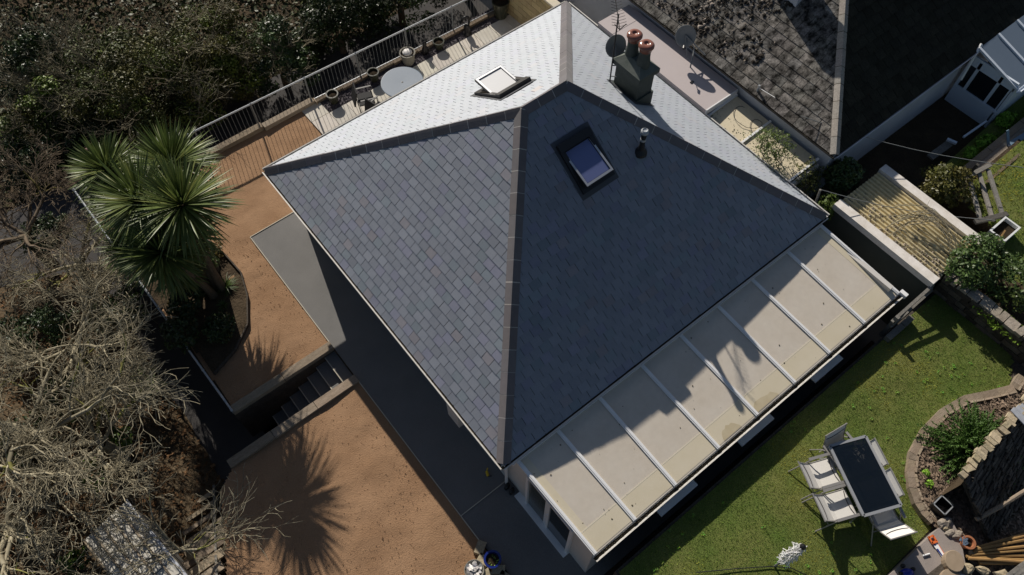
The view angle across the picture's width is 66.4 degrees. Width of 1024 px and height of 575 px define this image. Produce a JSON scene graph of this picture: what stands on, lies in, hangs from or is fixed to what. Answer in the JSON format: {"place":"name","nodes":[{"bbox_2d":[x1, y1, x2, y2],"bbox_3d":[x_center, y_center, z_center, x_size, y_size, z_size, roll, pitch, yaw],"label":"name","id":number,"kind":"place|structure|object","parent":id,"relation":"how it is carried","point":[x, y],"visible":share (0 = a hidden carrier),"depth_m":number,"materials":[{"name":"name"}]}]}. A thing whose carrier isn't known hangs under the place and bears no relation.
{"place":"outdoors","nodes":[
{"label":"outdoors","id":0,"kind":"place"},
{"bbox_2d":[0,263,226,574],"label":"bank","id":1,"kind":"structure","parent":0,"point":[189,483],"depth_m":19.12,"materials":[{"name":"brown plant"}]},
{"bbox_2d":[0,302,78,365],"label":"ivy shrub","id":2,"kind":"object","parent":1,"relation":"on","point":[36,318],"visible":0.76,"depth_m":19.51,"materials":[{"name":"green plant"}]},
{"bbox_2d":[0,197,135,321],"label":"bare tree","id":3,"kind":"object","parent":1,"relation":"on","point":[88,225],"visible":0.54,"depth_m":20.50,"materials":[{"name":"brown plant"}]},
{"bbox_2d":[34,366,106,426],"bbox_3d":[-10.732,2.680,19.131,1.638,1.011,1.595,16,61,9],"label":"ivy shrub","id":4,"kind":"object","parent":1,"relation":"on","point":[51,401],"visible":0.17,"depth_m":18.87,"materials":[{"name":"green plant"}]},
{"bbox_2d":[55,545,89,574],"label":"ivy shrub","id":5,"kind":"object","parent":1,"relation":"on","point":[72,558],"visible":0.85,"depth_m":16.92,"materials":[{"name":"green plant"}]},
{"bbox_2d":[0,220,168,476],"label":"bare tree","id":6,"kind":"object","parent":1,"relation":"on","point":[90,303],"visible":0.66,"depth_m":18.73,"materials":[{"name":"brown plant"}]},
{"bbox_2d":[0,406,169,574],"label":"bare tree","id":7,"kind":"object","parent":1,"relation":"on","point":[17,528],"visible":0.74,"depth_m":16.44,"materials":[{"name":"brown plant"}]},
{"bbox_2d":[0,335,184,530],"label":"bare tree","id":8,"kind":"object","parent":1,"relation":"on","point":[111,449],"visible":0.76,"depth_m":17.55,"materials":[{"name":"brown plant"}]},
{"bbox_2d":[0,264,200,572],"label":"bare tree","id":9,"kind":"object","parent":1,"relation":"on","point":[19,472],"visible":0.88,"depth_m":17.16,"materials":[{"name":"brown plant"}]},
{"bbox_2d":[87,283,148,341],"bbox_3d":[-10.390,0.773,20.547,1.775,1.094,1.542,-34,65,-18],"label":"ivy shrub","id":10,"kind":"object","parent":1,"relation":"on","point":[112,299],"visible":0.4,"depth_m":20.39,"materials":[{"name":"green plant"}]},
{"bbox_2d":[108,423,133,450],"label":"ivy shrub","id":11,"kind":"object","parent":1,"relation":"on","point":[123,436],"visible":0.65,"depth_m":18.78,"materials":[{"name":"green plant"}]},
{"bbox_2d":[83,499,188,574],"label":"garden shed","id":12,"kind":"structure","parent":1,"relation":"on","point":[160,567],"depth_m":16.72,"materials":[{"name":"grey wood"}]},
{"bbox_2d":[182,484,225,574],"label":"timber steps","id":13,"kind":"structure","parent":1,"relation":"on","point":[216,569],"depth_m":17.64,"materials":[{"name":"brown wood"}]},
{"bbox_2d":[0,0,412,213],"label":"woodland floor","id":14,"kind":"structure","parent":0,"point":[139,25],"depth_m":28.99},
{"bbox_2d":[0,66,74,165],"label":"tree","id":15,"kind":"object","parent":14,"relation":"on","point":[10,121],"visible":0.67,"depth_m":23.67,"materials":[{"name":"green plant"}]},
{"bbox_2d":[0,108,82,199],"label":"tree","id":16,"kind":"object","parent":14,"relation":"on","point":[21,157],"visible":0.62,"depth_m":23.60,"materials":[{"name":"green plant"}]},
{"bbox_2d":[0,0,83,105],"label":"tree","id":17,"kind":"object","parent":14,"relation":"on","point":[17,58],"visible":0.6,"depth_m":24.65,"materials":[{"name":"green plant"}]},
{"bbox_2d":[3,50,103,145],"bbox_3d":[-13.967,-5.704,24.544,2.842,3.221,3.170,-34,65,-18],"label":"tree","id":18,"kind":"object","parent":14,"relation":"on","point":[48,85],"visible":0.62,"depth_m":23.73,"materials":[{"name":"green plant"}]},
{"bbox_2d":[34,65,135,156],"bbox_3d":[-13.202,-5.320,24.361,3.237,3.148,3.198,-34,65,-18],"label":"tree","id":19,"kind":"object","parent":14,"relation":"on","point":[108,127],"visible":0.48,"depth_m":23.95,"materials":[{"name":"green plant"}]},
{"bbox_2d":[25,7,145,98],"bbox_3d":[-13.167,-7.044,24.916,3.786,3.934,3.351,-34,65,-18],"label":"tree","id":20,"kind":"object","parent":14,"relation":"on","point":[117,37],"visible":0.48,"depth_m":24.43,"materials":[{"name":"green plant"}]},
{"bbox_2d":[4,0,238,151],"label":"tree","id":21,"kind":"object","parent":14,"relation":"on","point":[131,83],"visible":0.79,"depth_m":23.29,"materials":[{"name":"green plant"}]},
{"bbox_2d":[92,76,204,144],"bbox_3d":[-11.287,-5.657,24.736,3.563,2.842,2.349,-34,65,-18],"label":"tree","id":22,"kind":"object","parent":14,"relation":"on","point":[124,120],"visible":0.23,"depth_m":24.45,"materials":[{"name":"green plant"}]},
{"bbox_2d":[78,0,268,126],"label":"tree","id":23,"kind":"object","parent":14,"relation":"on","point":[176,34],"visible":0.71,"depth_m":24.01,"materials":[{"name":"green plant"}]},
{"bbox_2d":[0,0,418,211],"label":"undergrowth","id":24,"kind":"object","parent":14,"relation":"on","point":[155,3],"visible":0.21,"depth_m":28.27,"materials":[{"name":"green plant"}]},
{"bbox_2d":[292,4,338,55],"bbox_3d":[-6.633,-8.413,26.622,1.520,2.375,2.134,38,66,20],"label":"tree","id":25,"kind":"object","parent":14,"relation":"on","point":[321,51],"visible":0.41,"depth_m":25.84,"materials":[{"name":"green plant"}]},
{"bbox_2d":[98,112,327,404],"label":"soil","id":26,"kind":"structure","parent":0,"point":[246,161],"depth_m":20.57,"materials":[{"name":"brown soil"}]},
{"bbox_2d":[113,239,249,374],"bbox_3d":[-8.296,-0.164,20.339,2.200,0.067,5.450,-34,65,-18],"label":"planted bed","id":27,"kind":"object","parent":26,"relation":"on","point":[214,356],"visible":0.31,"depth_m":19.88,"materials":[{"name":"brown soil"}]},
{"bbox_2d":[64,112,244,303],"bbox_3d":[-8.196,-1.816,18.504,3.902,5.085,5.048,-34,65,-18],"label":"cabbage palm","id":28,"kind":"object","parent":27,"relation":"on","point":[157,214],"visible":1,"depth_m":17.31,"materials":[{"name":"green plant"}]},
{"bbox_2d":[158,310,199,354],"bbox_3d":[-8.118,1.127,19.210,1.004,0.840,1.154,-34,65,-18],"label":"shrub","id":29,"kind":"object","parent":27,"relation":"on","point":[180,337],"visible":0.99,"depth_m":18.99,"materials":[{"name":"green plant"}]},
{"bbox_2d":[166,285,205,317],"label":"shrub","id":30,"kind":"object","parent":27,"relation":"on","point":[177,309],"visible":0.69,"depth_m":19.38,"materials":[{"name":"green plant"}]},
{"bbox_2d":[200,309,235,343],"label":"shrub","id":31,"kind":"object","parent":27,"relation":"on","point":[224,325],"visible":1,"depth_m":19.20,"materials":[{"name":"green plant"}]},
{"bbox_2d":[207,239,248,374],"bbox_3d":[-7.547,-0.045,20.254,1.221,0.110,4.894,-18,61,-11],"label":"lawn edging","id":32,"kind":"object","parent":27,"relation":"on","point":[226,360],"visible":0.82,"depth_m":19.61,"materials":[{"name":"stone"}]},
{"bbox_2d":[0,0,488,483],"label":"lane","id":33,"kind":"structure","parent":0,"point":[222,433],"depth_m":23.46,"materials":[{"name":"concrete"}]},
{"bbox_2d":[18,211,75,261],"bbox_3d":[-12.697,-1.402,21.340,1.555,1.226,1.341,-34,65,-18],"label":"ivy shrub","id":34,"kind":"object","parent":33,"relation":"on","point":[46,224],"visible":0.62,"depth_m":21.17,"materials":[{"name":"green plant"}]},
{"bbox_2d":[0,131,96,304],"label":"bare tree","id":35,"kind":"object","parent":33,"relation":"on","point":[31,220],"visible":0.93,"depth_m":20.77,"materials":[{"name":"brown plant"}]},
{"bbox_2d":[188,31,260,114],"bbox_3d":[-8.895,-6.579,25.038,2.277,3.255,2.401,-34,65,-18],"label":"tree","id":36,"kind":"object","parent":33,"relation":"on","point":[231,41],"visible":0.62,"depth_m":24.34,"materials":[{"name":"green plant"}]},
{"bbox_2d":[230,342,333,435],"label":"coping wall","id":37,"kind":"structure","parent":33,"relation":"on","point":[255,410],"depth_m":19.20,"materials":[{"name":"concrete"}]},
{"bbox_2d":[234,1,330,99],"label":"tree","id":38,"kind":"object","parent":33,"relation":"on","point":[286,44],"visible":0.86,"depth_m":24.75,"materials":[{"name":"green plant"}]},
{"bbox_2d":[226,375,358,468],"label":"coping wall","id":39,"kind":"structure","parent":33,"relation":"on","point":[260,443],"depth_m":18.35,"materials":[{"name":"concrete"}]},
{"bbox_2d":[294,0,399,69],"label":"tree","id":40,"kind":"object","parent":33,"relation":"on","point":[320,8],"visible":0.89,"depth_m":25.30,"materials":[{"name":"green plant"}]},
{"bbox_2d":[348,0,447,39],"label":"tree","id":41,"kind":"object","parent":33,"relation":"on","point":[380,8],"visible":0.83,"depth_m":25.93,"materials":[{"name":"green plant"}]},
{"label":"retaining wall","id":42,"kind":"object","parent":33,"relation":"on","visible":0},
{"bbox_2d":[97,11,494,210],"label":"kerb wall","id":43,"kind":"structure","parent":42,"relation":"on","point":[255,129],"depth_m":23.28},
{"bbox_2d":[72,0,492,202],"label":"metal railing","id":44,"kind":"object","parent":43,"relation":"on","point":[294,83],"visible":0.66,"depth_m":23.27,"materials":[{"name":"grey metal"}]},
{"bbox_2d":[220,383,490,574],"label":"soil","id":45,"kind":"structure","parent":0,"point":[341,460],"depth_m":17.42,"materials":[{"name":"brown soil"}]},
{"bbox_2d":[50,461,300,574],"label":"bare tree","id":46,"kind":"object","parent":45,"relation":"on","point":[189,550],"visible":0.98,"depth_m":16.54,"materials":[{"name":"brown plant"}]},
{"bbox_2d":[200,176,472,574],"bbox_3d":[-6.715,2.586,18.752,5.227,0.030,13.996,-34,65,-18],"label":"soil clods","id":47,"kind":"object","parent":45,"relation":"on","point":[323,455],"visible":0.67,"depth_m":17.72,"materials":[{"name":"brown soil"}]},
{"bbox_2d":[473,539,509,574],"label":"stone edging","id":48,"kind":"object","parent":45,"relation":"on","point":[479,551],"visible":0.83,"depth_m":16.71,"materials":[{"name":"grey stone"}]},
{"bbox_2d":[251,213,504,514],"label":"path","id":49,"kind":"structure","parent":0,"point":[455,460],"depth_m":19.14,"materials":[{"name":"concrete"}]},
{"bbox_2d":[250,212,504,538],"bbox_3d":[-3.338,1.723,19.261,1.400,0.035,10.220,-34,65,-18],"label":"path edging","id":50,"kind":"object","parent":49,"relation":"on","point":[370,396],"visible":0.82,"depth_m":18.43,"materials":[{"name":"grey concrete"}]},
{"bbox_2d":[146,112,874,574],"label":"terrace","id":51,"kind":"structure","parent":0,"point":[730,466],"depth_m":18.11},
{"bbox_2d":[73,189,233,413],"bbox_3d":[-9.080,0.250,19.675,0.072,1.300,7.676,-36,66,-19],"label":"metal railing","id":52,"kind":"object","parent":51,"relation":"on","point":[189,351],"visible":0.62,"depth_m":19.22,"materials":[{"name":"grey metal"}]},
{"bbox_2d":[272,351,351,424],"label":"garden steps","id":53,"kind":"structure","parent":51,"relation":"on","point":[331,372],"depth_m":19.51,"materials":[{"name":"concrete"}]},
{"bbox_2d":[302,15,520,134],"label":"patio paving","id":54,"kind":"structure","parent":51,"relation":"on","point":[321,118],"depth_m":24.29,"materials":[{"name":"beige stone"}]},
{"bbox_2d":[351,82,374,112],"bbox_3d":[-4.380,-5.568,23.001,0.624,0.947,0.565,-16,61,-9],"label":"patio chair","id":55,"kind":"object","parent":54,"relation":"on","point":[361,97],"visible":0.77,"depth_m":22.97,"materials":[{"name":"black metal"}]},
{"bbox_2d":[381,67,422,96],"bbox_3d":[-3.224,-5.853,23.285,1.260,0.725,1.260,-34,65,-18],"label":"round table","id":56,"kind":"object","parent":54,"relation":"on","point":[394,81],"visible":0.72,"depth_m":23.03,"materials":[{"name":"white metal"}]},
{"bbox_2d":[320,8,508,112],"bbox_3d":[-2.756,-7.392,24.628,7.370,0.024,0.620,-34,65,-18],"label":"gravel bed","id":57,"kind":"object","parent":51,"relation":"on","point":[401,63],"visible":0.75,"depth_m":24.35,"materials":[{"name":"grey gravel"}]},
{"bbox_2d":[492,0,509,19],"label":"plant pot","id":58,"kind":"object","parent":57,"relation":"on","point":[500,8],"visible":1,"depth_m":24.98,"materials":[{"name":"ceramic"}]},
{"bbox_2d":[480,0,559,24],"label":"brick wall","id":59,"kind":"structure","parent":51,"relation":"on","point":[521,12],"depth_m":24.51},
{"bbox_2d":[262,1,829,483],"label":"bungalow","id":60,"kind":"object","parent":51,"relation":"on","point":[532,233],"visible":1,"depth_m":16.61,"materials":[{"name":"stone"}]},
{"bbox_2d":[605,34,625,56],"bbox_3d":[2.405,-5.301,17.419,0.444,0.533,0.539,-34,65,-18],"label":"satellite dish","id":61,"kind":"object","parent":60,"relation":"attached to","point":[620,45],"visible":0.77,"depth_m":17.51,"materials":[{"name":"black metal"}]},
{"bbox_2d":[462,333,871,574],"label":"patio","id":62,"kind":"structure","parent":0,"point":[499,519],"depth_m":17.20,"materials":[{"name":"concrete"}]},
{"bbox_2d":[509,224,908,571],"bbox_3d":[4.414,2.248,17.585,9.583,2.385,2.900,-34,65,-18],"label":"conservatory","id":63,"kind":"object","parent":62,"relation":"on","point":[610,469],"visible":0.99,"depth_m":16.48,"materials":[{"name":"plastic"}]},
{"bbox_2d":[525,475,573,553],"bbox_3d":[0.762,4.747,16.326,0.110,1.970,1.430,-34,65,-18],"label":"sliding door","id":64,"kind":"structure","parent":63,"relation":"in","point":[552,520],"depth_m":16.26,"materials":[{"name":"glass"}]},
{"bbox_2d":[598,5,737,113],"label":"flat roof","id":65,"kind":"structure","parent":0,"point":[702,86],"depth_m":20.70,"materials":[{"name":"grey concrete"}]},
{"bbox_2d":[613,293,1023,574],"bbox_3d":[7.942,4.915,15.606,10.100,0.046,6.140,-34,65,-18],"label":"lawn","id":66,"kind":"structure","parent":0,"point":[760,536],"depth_m":16.23,"materials":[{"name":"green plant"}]},
{"bbox_2d":[774,542,806,568],"bbox_3d":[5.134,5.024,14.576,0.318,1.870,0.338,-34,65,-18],"label":"dog","id":67,"kind":"object","parent":66,"relation":"on","point":[797,550],"visible":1,"depth_m":14.26,"materials":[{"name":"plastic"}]},
{"bbox_2d":[788,452,844,499],"bbox_3d":[6.162,3.794,15.798,0.869,0.820,0.654,-13,60,-7],"label":"sling chair","id":68,"kind":"object","parent":66,"relation":"on","point":[819,474],"visible":0.98,"depth_m":15.77,"materials":[{"name":"white fabric"}]},
{"bbox_2d":[652,305,999,574],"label":"lawn weeds","id":69,"kind":"object","parent":66,"relation":"on","point":[813,531],"visible":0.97,"depth_m":16.68,"materials":[{"name":"green plant"}]},
{"bbox_2d":[801,483,860,531],"bbox_3d":[6.322,4.346,15.475,0.869,0.820,0.654,-13,60,-7],"label":"sling chair","id":70,"kind":"object","parent":66,"relation":"on","point":[836,506],"visible":1,"depth_m":15.45,"materials":[{"name":"white fabric"}]},
{"bbox_2d":[810,423,852,470],"bbox_3d":[6.693,3.321,16.027,0.654,0.897,0.683,-25,63,-14],"label":"sling chair","id":71,"kind":"object","parent":66,"relation":"on","point":[835,435],"visible":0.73,"depth_m":15.95,"materials":[{"name":"grey fabric"}]},
{"bbox_2d":[819,435,902,522],"bbox_3d":[6.978,3.892,15.781,0.855,0.746,1.495,-13,60,-7],"label":"garden table","id":72,"kind":"object","parent":66,"relation":"on","point":[865,477],"visible":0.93,"depth_m":15.45,"materials":[{"name":"black glass"}]},
{"bbox_2d":[854,506,917,545],"bbox_3d":[7.311,4.552,15.354,0.654,0.820,0.869,-13,60,-7],"label":"sling chair","id":73,"kind":"object","parent":66,"relation":"on","point":[890,524],"visible":0.69,"depth_m":15.20,"materials":[{"name":"white fabric"}]},
{"bbox_2d":[879,284,934,342],"bbox_3d":[9.070,0.668,17.955,1.603,0.945,0.295,-34,65,-18],"label":"rail fence","id":74,"kind":"object","parent":66,"relation":"on","point":[903,324],"visible":1,"depth_m":17.77,"materials":[{"name":"grey wood"}]},
{"bbox_2d":[887,520,966,574],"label":"stone platform","id":75,"kind":"structure","parent":66,"relation":"on","point":[931,564],"depth_m":15.20,"materials":[{"name":"grey stone"}]},
{"bbox_2d":[941,550,963,571],"bbox_3d":[8.478,5.279,15.046,0.404,0.181,0.386,-34,65,-18],"label":"cut log","id":76,"kind":"object","parent":75,"relation":"on","point":[952,560],"visible":1,"depth_m":14.98,"materials":[{"name":"beige wood"}]},
{"bbox_2d":[966,533,1023,564],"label":"bamboo canes","id":77,"kind":"object","parent":75,"relation":"on","point":[989,557],"visible":1,"depth_m":15.10,"materials":[{"name":"brown wood"}]},
{"bbox_2d":[904,373,1023,524],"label":"bed edging","id":78,"kind":"object","parent":66,"relation":"on","point":[917,447],"visible":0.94,"depth_m":16.48,"materials":[{"name":"beige stone"}]},
{"bbox_2d":[915,385,1023,574],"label":"planting bed","id":79,"kind":"object","parent":66,"relation":"on","point":[926,495],"visible":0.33,"depth_m":15.91,"materials":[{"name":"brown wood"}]},
{"bbox_2d":[912,397,1023,497],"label":"conifer bush","id":80,"kind":"object","parent":79,"relation":"on","point":[973,430],"visible":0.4,"depth_m":16.10,"materials":[{"name":"green plant"}]},
{"bbox_2d":[940,394,1023,542],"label":"rockery bank","id":81,"kind":"structure","parent":79,"relation":"on","point":[990,474],"depth_m":15.42,"materials":[{"name":"stone"}]},
{"bbox_2d":[863,309,913,342],"bbox_3d":[5.867,-3.187,22.162,1.630,0.026,12.340,-34,65,-18],"label":"side passage","id":82,"kind":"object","parent":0,"point":[873,331],"depth_m":19.64,"materials":[{"name":"concrete"}]},
{"bbox_2d":[708,94,819,192],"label":"passage roof","id":83,"kind":"structure","parent":82,"relation":"on","point":[746,115],"depth_m":19.81,"materials":[{"name":"plastic"}]},
{"bbox_2d":[743,126,799,180],"bbox_3d":[6.380,-2.900,19.969,0.958,3.588,1.814,-34,65,-18],"label":"shrub","id":84,"kind":"object","parent":82,"relation":"on","point":[768,146],"visible":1,"depth_m":18.95,"materials":[{"name":"green plant"}]},
{"bbox_2d":[792,155,827,197],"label":"shrub","id":85,"kind":"object","parent":82,"relation":"on","point":[813,179],"visible":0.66,"depth_m":19.24,"materials":[{"name":"green plant"}]},
{"bbox_2d":[817,191,840,220],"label":"shrub","id":86,"kind":"object","parent":82,"relation":"on","point":[829,202],"visible":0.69,"depth_m":19.05,"materials":[{"name":"green plant"}]},
{"bbox_2d":[822,155,865,196],"bbox_3d":[8.230,-2.399,20.167,0.961,2.739,0.997,-34,65,-18],"label":"shrub","id":87,"kind":"object","parent":82,"relation":"on","point":[843,174],"visible":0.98,"depth_m":19.21,"materials":[{"name":"green plant"}]},
{"bbox_2d":[824,164,979,327],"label":"outhouse","id":88,"kind":"structure","parent":82,"relation":"on","point":[888,259],"depth_m":18.69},
{"bbox_2d":[843,192,953,278],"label":"roof litter","id":89,"kind":"object","parent":88,"relation":"on","point":[920,260],"visible":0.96,"depth_m":18.40,"materials":[{"name":"plant"}]},
{"bbox_2d":[886,198,968,265],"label":"bramble stems","id":90,"kind":"object","parent":88,"relation":"on","point":[937,223],"visible":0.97,"depth_m":18.26,"materials":[{"name":"brown plant"}]},
{"bbox_2d":[813,62,992,254],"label":"yard","id":91,"kind":"structure","parent":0,"point":[936,124],"depth_m":21.38,"materials":[{"name":"grey concrete"}]},
{"bbox_2d":[557,0,1023,199],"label":"neighbour house","id":92,"kind":"structure","parent":91,"relation":"on","point":[849,74],"depth_m":19.71,"materials":[{"name":"stone"}]},
{"bbox_2d":[675,25,705,67],"bbox_3d":[4.586,-6.304,20.344,0.570,0.824,0.841,-34,65,-18],"label":"satellite dish","id":93,"kind":"object","parent":92,"relation":"attached to","point":[685,35],"visible":1,"depth_m":20.40,"materials":[{"name":"black metal"}]},
{"bbox_2d":[652,0,792,63],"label":"moss tufts","id":94,"kind":"object","parent":92,"relation":"on","point":[759,57],"visible":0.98,"depth_m":20.38,"materials":[{"name":"plant"}]},
{"bbox_2d":[945,15,1023,127],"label":"glazed porch","id":95,"kind":"object","parent":92,"relation":"attached to","point":[981,91],"visible":0.98,"depth_m":20.88,"materials":[{"name":"paint"}]},
{"bbox_2d":[927,120,986,160],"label":"paling planks","id":96,"kind":"object","parent":91,"relation":"on","point":[944,147],"visible":1,"depth_m":20.85,"materials":[{"name":"grey wood"}]},
{"bbox_2d":[937,96,1023,204],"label":"grass verge","id":97,"kind":"object","parent":91,"relation":"on","point":[1017,104],"depth_m":21.19,"materials":[{"name":"green plant"}]},
{"bbox_2d":[951,117,1023,186],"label":"raised bed","id":98,"kind":"object","parent":91,"relation":"on","point":[994,150],"visible":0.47,"depth_m":20.52,"materials":[{"name":"wood"}]},
{"bbox_2d":[920,139,1023,326],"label":"garden","id":99,"kind":"object","parent":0,"point":[962,209],"visible":0.12,"depth_m":19.40,"materials":[{"name":"green plant"}]},
{"bbox_2d":[917,162,980,208],"bbox_3d":[10.808,-2.502,19.506,1.457,1.396,1.245,4,60,2],"label":"shrub","id":100,"kind":"object","parent":99,"relation":"on","point":[943,171],"visible":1,"depth_m":19.20,"materials":[{"name":"green plant"}]},
{"bbox_2d":[927,270,1023,366],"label":"stone wall","id":101,"kind":"structure","parent":99,"relation":"on","point":[962,302],"depth_m":17.64,"materials":[{"name":"grey stone"}]},
{"bbox_2d":[943,232,1010,290],"bbox_3d":[10.666,-0.535,17.980,1.808,1.242,1.276,-34,65,-18],"label":"shrub","id":102,"kind":"object","parent":99,"relation":"on","point":[991,246],"visible":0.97,"depth_m":17.67,"materials":[{"name":"green plant"}]},
{"bbox_2d":[963,163,1008,224],"bbox_3d":[11.654,-2.304,19.405,0.873,0.858,1.842,1,60,1],"label":"broken fence","id":103,"kind":"object","parent":99,"relation":"on","point":[1001,214],"visible":0.82,"depth_m":19.30,"materials":[{"name":"grey wood"}]},
{"bbox_2d":[973,246,1023,313],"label":"shrub","id":104,"kind":"object","parent":99,"relation":"on","point":[1013,267],"visible":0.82,"depth_m":17.56,"materials":[{"name":"green plant"}]},
{"bbox_2d":[960,139,1023,283],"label":"neighbour lawn","id":105,"kind":"structure","parent":0,"point":[1012,213],"depth_m":19.58,"materials":[{"name":"green plant"}]},
{"bbox_2d":[985,216,1020,246],"bbox_3d":[11.695,-1.225,18.842,0.916,0.530,0.430,-34,65,-18],"label":"planting trough","id":106,"kind":"object","parent":105,"relation":"on","point":[1008,228],"visible":0.63,"depth_m":18.78,"materials":[{"name":"white wood"}]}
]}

